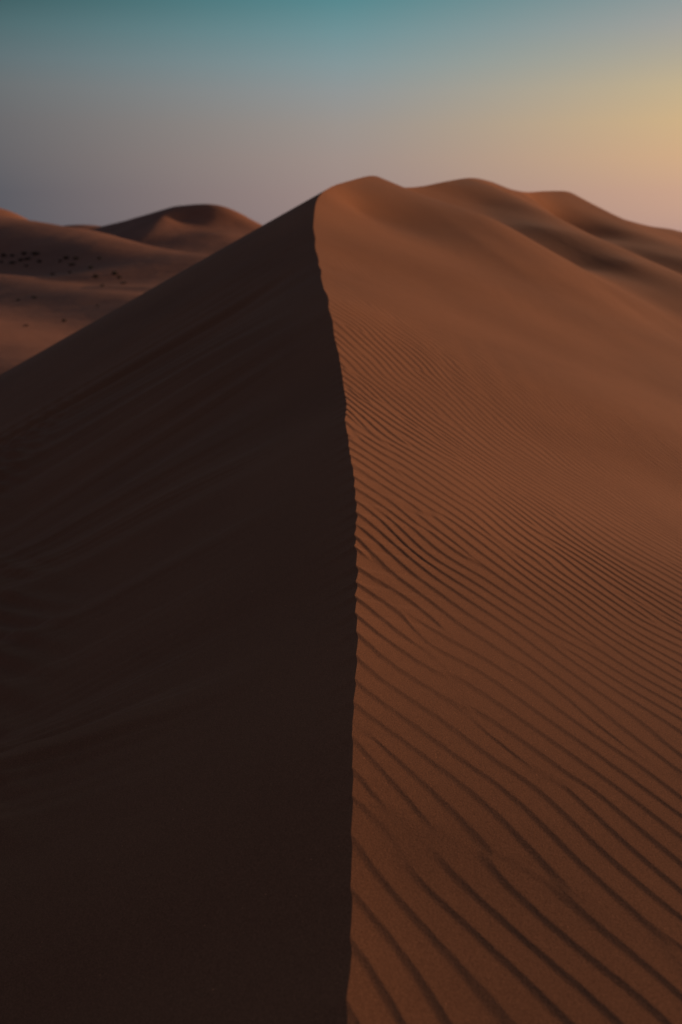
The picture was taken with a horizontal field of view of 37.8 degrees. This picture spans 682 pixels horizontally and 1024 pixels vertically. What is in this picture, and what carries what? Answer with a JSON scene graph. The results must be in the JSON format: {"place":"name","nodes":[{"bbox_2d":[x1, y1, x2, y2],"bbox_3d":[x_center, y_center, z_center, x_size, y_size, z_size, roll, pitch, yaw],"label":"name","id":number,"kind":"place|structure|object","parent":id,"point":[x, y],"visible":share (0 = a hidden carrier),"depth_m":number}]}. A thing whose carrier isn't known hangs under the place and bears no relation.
{"place":"outdoors","nodes":[
{"label":"outdoors","id":0,"kind":"place"},
{"bbox_2d":[0,208,27,219],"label":"orange hill","id":1,"kind":"structure","parent":0,"point":[5,213],"depth_m":1394.79},
{"bbox_2d":[0,274,142,374],"bbox_3d":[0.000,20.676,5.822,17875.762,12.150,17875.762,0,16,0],"label":"desert floor","id":2,"kind":"structure","parent":0,"point":[47,309],"depth_m":332.79},
{"bbox_2d":[65,225,100,229],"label":"brown hill","id":3,"kind":"structure","parent":0,"point":[87,227],"depth_m":1823.29},
{"bbox_2d":[0,216,209,292],"bbox_3d":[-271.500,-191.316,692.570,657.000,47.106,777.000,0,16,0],"label":"sand dune","id":4,"kind":"object","parent":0,"point":[139,267],"visible":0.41,"depth_m":570.92},
{"bbox_2d":[89,204,262,254],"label":"star dune","id":5,"kind":"structure","parent":0,"point":[208,229],"depth_m":824.83},
{"bbox_2d":[0,176,681,1023],"bbox_3d":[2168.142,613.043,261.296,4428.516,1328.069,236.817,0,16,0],"label":"foreground dune","id":6,"kind":"structure","parent":0,"point":[340,602],"depth_m":4.88},
{"bbox_2d":[0,0,681,231],"label":"sky","id":7,"kind":"structure","parent":0,"point":[112,111]}
]}

